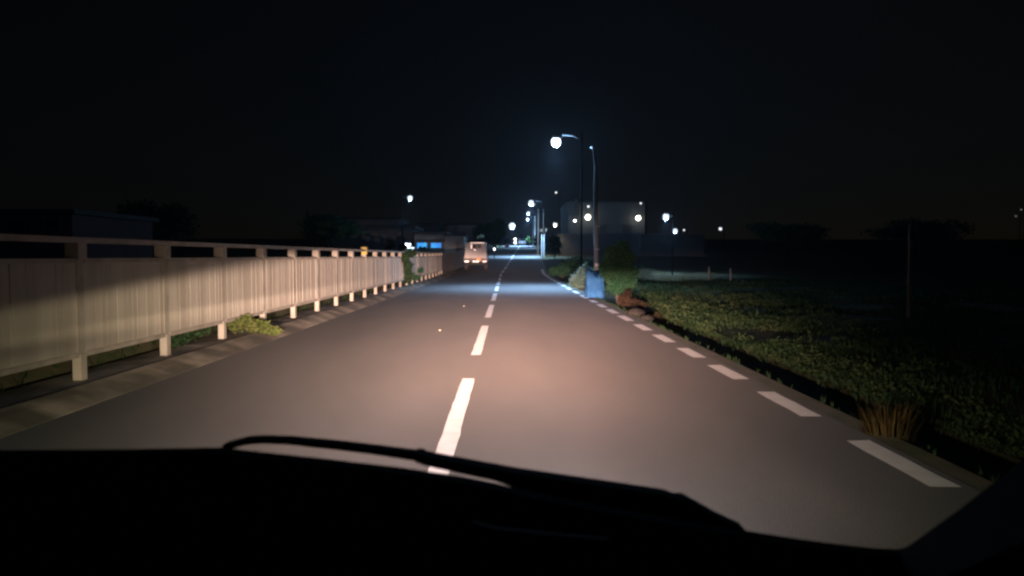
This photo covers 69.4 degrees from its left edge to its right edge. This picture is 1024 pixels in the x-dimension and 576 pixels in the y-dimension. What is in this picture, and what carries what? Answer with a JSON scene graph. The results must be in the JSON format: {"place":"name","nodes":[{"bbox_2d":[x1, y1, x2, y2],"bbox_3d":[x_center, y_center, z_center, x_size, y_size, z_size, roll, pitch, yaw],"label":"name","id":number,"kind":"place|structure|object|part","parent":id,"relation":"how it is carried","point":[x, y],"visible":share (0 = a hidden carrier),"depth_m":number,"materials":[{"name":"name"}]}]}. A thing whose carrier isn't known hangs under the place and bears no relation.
{"place":"outdoors","nodes":[
{"label":"outdoors","id":0,"kind":"place"},
{"bbox_2d":[0,239,980,548],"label":"road","id":1,"kind":"structure","parent":0,"point":[566,381],"depth_m":6.19,"materials":[{"name":"grey asphalt"}]},
{"bbox_2d":[428,247,518,473],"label":"line","id":2,"kind":"object","parent":1,"relation":"on","point":[448,441],"visible":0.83,"depth_m":6.21,"materials":[{"name":"paint"}]},
{"bbox_2d":[464,242,489,269],"bbox_3d":[-2.764,-2.489,57.830,1.956,2.076,4.200,0,2,0],"label":"van","id":3,"kind":"object","parent":1,"relation":"on","point":[475,253],"visible":0.98,"depth_m":55.92,"materials":[{"name":"white paint"}]},
{"bbox_3d":[-2.644,-3.157,55.879,0.664,0.302,0.048,0,2,0],"label":"rear window","id":4,"kind":"part","parent":3,"relation":"part of","materials":[{"name":"black glass"}]},
{"bbox_2d":[0,435,1023,575],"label":"car","id":5,"kind":"object","parent":1,"relation":"on","point":[226,509],"visible":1,"depth_m":0.84,"materials":[{"name":"plastic"}]},
{"bbox_3d":[0.688,0.699,-0.431,0.070,0.740,2.870,0,2,0],"label":"door","id":6,"kind":"part","parent":5,"relation":"part of","materials":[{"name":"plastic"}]},
{"bbox_2d":[518,238,525,244],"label":"parked car","id":7,"kind":"object","parent":1,"relation":"on","point":[521,241],"visible":0.91,"depth_m":150.25,"materials":[{"name":"white paint"}]},
{"bbox_2d":[541,270,960,486],"bbox_3d":[2.385,0.018,26.526,0.364,0.264,59.980,0,2,0],"label":"edge line","id":8,"kind":"object","parent":1,"relation":"on","point":[915,471],"visible":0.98,"depth_m":5.09,"materials":[{"name":"paint"}]},
{"bbox_2d":[0,238,1023,481],"bbox_3d":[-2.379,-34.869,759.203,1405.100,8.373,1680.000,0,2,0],"label":"ground","id":9,"kind":"structure","parent":0,"point":[981,260],"depth_m":47.10,"materials":[{"name":"green plant"}]},
{"bbox_2d":[0,209,158,258],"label":"house","id":10,"kind":"structure","parent":9,"relation":"on","point":[70,223],"depth_m":39.80,"materials":[{"name":"grey paint"}]},
{"bbox_2d":[6,219,24,230],"bbox_3d":[-26.623,-3.359,39.700,0.981,0.632,0.080,0,2,0],"label":"window","id":11,"kind":"structure","parent":10,"relation":"in","point":[11,224],"depth_m":39.69,"materials":[{"name":"black glass"}]},
{"bbox_2d":[42,219,60,230],"bbox_3d":[-24.698,-3.360,39.713,0.982,0.632,0.080,0,2,0],"label":"window","id":12,"kind":"structure","parent":10,"relation":"in","point":[47,224],"depth_m":39.70,"materials":[{"name":"black glass"}]},
{"bbox_2d":[115,199,200,246],"bbox_3d":[-28.467,-4.358,59.619,6.408,5.765,6.091,-2,3,-43],"label":"tree","id":13,"kind":"object","parent":9,"relation":"on","point":[174,221],"visible":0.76,"depth_m":58.64,"materials":[{"name":"green plant"}]},
{"bbox_2d":[0,271,455,437],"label":"kerb","id":14,"kind":"structure","parent":9,"relation":"on","point":[28,406],"depth_m":7.93,"materials":[{"name":"concrete"}]},
{"bbox_2d":[171,327,210,348],"bbox_3d":[-4.440,0.603,10.124,0.383,0.359,1.464,0,2,-5],"label":"weed plant","id":15,"kind":"object","parent":14,"relation":"on","point":[181,339],"visible":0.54,"depth_m":9.82,"materials":[{"name":"green plant"}]},
{"bbox_2d":[0,234,441,380],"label":"fence","id":16,"kind":"object","parent":14,"relation":"on","point":[76,306],"visible":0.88,"depth_m":8.61,"materials":[{"name":"beige paint"}]},
{"bbox_2d":[361,247,366,254],"bbox_3d":[-4.339,-1.093,21.737,0.165,0.225,0.158,0,2,0],"label":"yellow marker","id":17,"kind":"object","parent":16,"relation":"attached to","point":[363,248],"visible":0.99,"depth_m":21.66,"materials":[{"name":"paint"}]},
{"bbox_2d":[401,248,417,284],"bbox_3d":[-4.295,-0.930,30.836,0.514,1.551,3.781,0,2,0],"label":"creeper","id":18,"kind":"object","parent":16,"relation":"attached to","point":[407,255],"visible":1,"depth_m":30.15,"materials":[{"name":"green plant"}]},
{"bbox_2d":[414,267,423,280],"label":"creeper","id":19,"kind":"object","parent":16,"relation":"attached to","point":[419,271],"visible":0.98,"depth_m":34.08,"materials":[{"name":"green plant"}]},
{"bbox_2d":[226,313,284,335],"bbox_3d":[-4.126,0.572,11.711,1.006,0.442,0.686,-2,3,-33],"label":"weed plant","id":20,"kind":"object","parent":14,"relation":"on","point":[247,324],"visible":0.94,"depth_m":11.60,"materials":[{"name":"green plant"}]},
{"bbox_2d":[297,211,365,256],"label":"tree","id":21,"kind":"object","parent":9,"relation":"on","point":[323,227],"visible":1,"depth_m":78.48,"materials":[{"name":"green plant"}]},
{"bbox_2d":[331,218,409,247],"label":"house","id":22,"kind":"structure","parent":9,"relation":"on","point":[358,241],"depth_m":119.55,"materials":[{"name":"paint"}]},
{"bbox_2d":[384,239,394,256],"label":"tree","id":23,"kind":"object","parent":9,"relation":"on","point":[390,244],"visible":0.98,"depth_m":69.64,"materials":[{"name":"green plant"}]},
{"bbox_2d":[363,226,423,253],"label":"house","id":24,"kind":"structure","parent":9,"relation":"on","point":[377,237],"depth_m":91.71,"materials":[{"name":"grey paint"}]},
{"bbox_2d":[375,230,379,236],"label":"window","id":25,"kind":"structure","parent":24,"relation":"in","point":[377,232],"depth_m":91.65,"materials":[{"name":"black glass"}]},
{"bbox_2d":[381,242,386,247],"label":"window","id":26,"kind":"structure","parent":24,"relation":"in","point":[383,244],"depth_m":91.72,"materials":[{"name":"grey paint"}]},
{"bbox_2d":[397,243,408,254],"bbox_3d":[-9.037,-2.792,61.968,1.322,2.027,1.236,0,2,0],"label":"tree","id":27,"kind":"object","parent":9,"relation":"on","point":[402,246],"visible":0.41,"depth_m":61.87,"materials":[{"name":"green plant"}]},
{"bbox_2d":[401,195,411,242],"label":"street lamp","id":28,"kind":"object","parent":9,"relation":"on","point":[409,197],"visible":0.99,"depth_m":77.34,"materials":[{"name":"metal"}]},
{"bbox_2d":[419,222,444,230],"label":"house","id":29,"kind":"structure","parent":9,"relation":"on","point":[432,226],"depth_m":124.57,"materials":[{"name":"grey paint"}]},
{"bbox_2d":[412,231,452,254],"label":"house","id":30,"kind":"structure","parent":9,"relation":"on","point":[430,241],"depth_m":87.76,"materials":[{"name":"paint"}]},
{"bbox_2d":[416,242,427,248],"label":"window","id":31,"kind":"structure","parent":30,"relation":"in","point":[422,244],"depth_m":87.76,"materials":[{"name":"blue glass"}]},
{"bbox_2d":[430,242,441,247],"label":"window","id":32,"kind":"structure","parent":30,"relation":"in","point":[432,244],"depth_m":87.78,"materials":[{"name":"blue glass"}]},
{"bbox_2d":[440,249,464,273],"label":"boundary wall","id":33,"kind":"structure","parent":9,"relation":"on","point":[453,261],"depth_m":54.77,"materials":[{"name":"concrete"}]},
{"bbox_2d":[443,235,468,252],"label":"shed","id":34,"kind":"structure","parent":9,"relation":"on","point":[453,243],"depth_m":83.81,"materials":[{"name":"paint"}]},
{"bbox_2d":[455,241,460,250],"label":"door","id":35,"kind":"structure","parent":34,"relation":"in","point":[457,243],"depth_m":83.80,"materials":[{"name":"paint"}]},
{"bbox_2d":[446,223,489,245],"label":"house","id":36,"kind":"structure","parent":9,"relation":"on","point":[467,229],"depth_m":129.62,"materials":[{"name":"paint"}]},
{"bbox_2d":[453,227,458,231],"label":"window","id":37,"kind":"structure","parent":36,"relation":"in","point":[455,229],"depth_m":129.57,"materials":[{"name":"glass"}]},
{"bbox_2d":[472,223,487,242],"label":"tree","id":38,"kind":"object","parent":9,"relation":"on","point":[479,230],"visible":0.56,"depth_m":111.61,"materials":[{"name":"green plant"}]},
{"bbox_2d":[484,217,507,251],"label":"tree","id":39,"kind":"object","parent":9,"relation":"on","point":[493,237],"visible":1,"depth_m":101.12,"materials":[{"name":"green plant"}]},
{"bbox_2d":[0,274,998,482],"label":"verge grass","id":40,"kind":"structure","parent":9,"relation":"on","point":[390,285],"depth_m":9.29,"materials":[{"name":"green plant"}]},
{"bbox_2d":[506,223,514,228],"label":"street lamp","id":41,"kind":"object","parent":9,"relation":"on","point":[511,225],"visible":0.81,"depth_m":141.28,"materials":[{"name":"metal"}]},
{"bbox_2d":[529,200,542,256],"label":"street lamp","id":42,"kind":"object","parent":9,"relation":"on","point":[531,202],"visible":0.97,"depth_m":83.44,"materials":[{"name":"metal"}]},
{"bbox_2d":[535,209,539,253],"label":"telegraph pole","id":43,"kind":"object","parent":9,"relation":"on","point":[538,211],"visible":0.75,"depth_m":95.77,"materials":[{"name":"metal"}]},
{"bbox_2d":[533,234,541,245],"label":"tree","id":44,"kind":"object","parent":9,"relation":"on","point":[535,240],"visible":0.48,"depth_m":117.50,"materials":[{"name":"green plant"}]},
{"bbox_2d":[541,235,544,256],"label":"gate pillar","id":45,"kind":"structure","parent":9,"relation":"on","point":[543,245],"depth_m":84.93,"materials":[{"name":"white paint"}]},
{"bbox_2d":[539,228,547,252],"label":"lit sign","id":46,"kind":"object","parent":9,"relation":"on","point":[545,230],"visible":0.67,"depth_m":99.75,"materials":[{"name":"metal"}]},
{"bbox_2d":[540,209,546,234],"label":"telegraph pole","id":47,"kind":"object","parent":9,"relation":"on","point":[543,220],"visible":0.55,"depth_m":90.71,"materials":[{"name":"metal"}]},
{"bbox_2d":[544,233,562,258],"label":"tree","id":48,"kind":"object","parent":9,"relation":"on","point":[554,245],"visible":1,"depth_m":77.52,"materials":[{"name":"green plant"}]},
{"bbox_2d":[547,263,575,277],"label":"bush","id":49,"kind":"object","parent":9,"relation":"on","point":[566,269],"visible":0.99,"depth_m":45.95,"materials":[{"name":"green plant"}]},
{"bbox_2d":[551,132,581,289],"bbox_3d":[2.233,-2.913,29.567,1.521,6.466,0.392,2,3,36],"label":"street lamp","id":50,"kind":"object","parent":9,"relation":"on","point":[555,141],"visible":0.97,"depth_m":29.06,"materials":[{"name":"metal"}]},
{"bbox_2d":[560,255,593,272],"bbox_3d":[4.563,-1.589,52.016,2.678,1.514,1.765,0,2,0],"label":"bush","id":51,"kind":"object","parent":9,"relation":"on","point":[577,264],"visible":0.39,"depth_m":51.89,"materials":[{"name":"green plant"}]},
{"bbox_2d":[568,262,593,290],"bbox_3d":[2.710,-0.416,28.522,1.129,1.188,0.808,0,2,0],"label":"bush","id":52,"kind":"object","parent":9,"relation":"on","point":[576,280],"visible":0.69,"depth_m":28.42,"materials":[{"name":"green plant"}]},
{"bbox_2d":[587,204,593,255],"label":"street lamp","id":53,"kind":"object","parent":9,"relation":"on","point":[588,206],"visible":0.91,"depth_m":89.53,"materials":[{"name":"metal"}]},
{"bbox_2d":[584,270,604,298],"bbox_3d":[2.602,-0.139,23.340,0.650,0.980,0.369,0,2,0],"label":"blue sheet","id":54,"kind":"object","parent":9,"relation":"on","point":[594,286],"visible":0.88,"depth_m":23.19,"materials":[{"name":"plastic"}]},
{"bbox_2d":[591,146,599,272],"bbox_3d":[3.089,-2.512,27.438,0.332,5.451,0.206,0,2,0],"label":"utility pole","id":55,"kind":"object","parent":9,"relation":"on","point":[595,225],"visible":0.89,"depth_m":27.37,"materials":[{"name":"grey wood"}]},
{"bbox_2d":[557,199,644,254],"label":"building","id":56,"kind":"structure","parent":9,"relation":"on","point":[618,221],"depth_m":95.74,"materials":[{"name":"grey paint"}]},
{"bbox_2d":[599,224,606,232],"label":"window","id":57,"kind":"structure","parent":56,"relation":"in","point":[603,227],"depth_m":95.80,"materials":[{"name":"grey paint"}]},
{"bbox_2d":[622,224,632,233],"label":"window","id":58,"kind":"structure","parent":56,"relation":"in","point":[626,228],"depth_m":95.83,"materials":[{"name":"grey paint"}]},
{"bbox_2d":[597,240,639,304],"bbox_3d":[3.048,-0.449,21.060,1.257,1.895,0.917,-1,3,-19],"label":"bush","id":59,"kind":"object","parent":9,"relation":"on","point":[619,271],"visible":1,"depth_m":20.84,"materials":[{"name":"green plant"}]},
{"bbox_2d":[617,289,648,308],"bbox_3d":[3.148,0.281,19.258,0.679,0.524,0.925,-2,3,-34],"label":"dry plant","id":60,"kind":"object","parent":9,"relation":"on","point":[626,299],"visible":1,"depth_m":19.29,"materials":[{"name":"brown plant"}]},
{"bbox_2d":[627,308,646,317],"bbox_3d":[2.773,0.569,16.474,0.445,0.244,0.367,0,2,0],"label":"rock","id":61,"kind":"object","parent":9,"relation":"on","point":[638,312],"visible":0.62,"depth_m":16.34,"materials":[{"name":"stone"}]},
{"bbox_2d":[634,263,652,277],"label":"bush","id":62,"kind":"object","parent":9,"relation":"on","point":[640,267],"visible":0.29,"depth_m":44.03,"materials":[{"name":"green plant"}]},
{"bbox_2d":[640,201,646,233],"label":"street lamp","id":63,"kind":"object","parent":9,"relation":"on","point":[646,214],"visible":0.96,"depth_m":90.46,"materials":[{"name":"metal"}]},
{"bbox_2d":[640,315,653,321],"bbox_3d":[2.788,0.629,15.260,0.296,0.158,0.221,0,2,0],"label":"rock","id":64,"kind":"object","parent":9,"relation":"on","point":[648,318],"visible":0.81,"depth_m":15.19,"materials":[{"name":"stone"}]},
{"bbox_2d":[663,212,672,274],"bbox_3d":[10.901,-3.056,51.841,0.419,4.510,0.773,-2,3,-34],"label":"street lamp","id":65,"kind":"object","parent":9,"relation":"on","point":[665,216],"visible":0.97,"depth_m":51.64,"materials":[{"name":"metal"}]},
{"bbox_2d":[640,234,703,255],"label":"boundary wall","id":66,"kind":"structure","parent":9,"relation":"on","point":[661,244],"depth_m":87.89,"materials":[{"name":"concrete"}]},
{"bbox_2d":[636,268,715,282],"bbox_3d":[9.237,-0.700,41.088,6.771,0.844,0.214,-2,3,-37],"label":"green net","id":67,"kind":"object","parent":9,"relation":"on","point":[712,274],"visible":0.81,"depth_m":40.67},
{"bbox_2d":[719,227,723,250],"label":"street lamp","id":68,"kind":"object","parent":9,"relation":"on","point":[720,228],"visible":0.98,"depth_m":109.62,"materials":[{"name":"metal"}]},
{"bbox_2d":[532,240,992,491],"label":"road verge","id":69,"kind":"structure","parent":9,"relation":"on","point":[975,481],"depth_m":6.06,"materials":[{"name":"grey concrete"}]},
{"bbox_2d":[742,221,831,253],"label":"tree","id":70,"kind":"object","parent":9,"relation":"on","point":[801,233],"visible":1,"depth_m":93.02,"materials":[{"name":"green plant"}]},
{"bbox_2d":[854,399,926,444],"bbox_3d":[2.783,1.013,5.487,0.574,0.363,0.549,0,2,0],"label":"grass tuft","id":71,"kind":"object","parent":9,"relation":"on","point":[900,428],"visible":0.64,"depth_m":5.42,"materials":[{"name":"brown plant"}]},
{"bbox_2d":[906,223,912,320],"bbox_3d":[8.412,-0.283,15.659,0.096,2.176,0.087,0,2,0],"label":"field post","id":72,"kind":"object","parent":9,"relation":"on","point":[909,282],"visible":0.87,"depth_m":15.63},
{"bbox_2d":[860,216,974,253],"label":"tree","id":73,"kind":"object","parent":9,"relation":"on","point":[941,231],"visible":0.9,"depth_m":93.28,"materials":[{"name":"green plant"}]},
{"bbox_2d":[1015,214,1019,248],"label":"street lamp","id":74,"kind":"object","parent":9,"relation":"on","point":[1019,230],"visible":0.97,"depth_m":119.88,"materials":[{"name":"metal"}]},
{"bbox_2d":[0,0,1023,238],"label":"sky","id":75,"kind":"structure","parent":0,"point":[851,117],"materials":[{"name":"black"}]},
{"bbox_2d":[604,276,1023,461],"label":"grass","id":76,"kind":"structure","parent":0,"point":[1008,370],"depth_m":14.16,"materials":[{"name":"green plant"}]}
]}

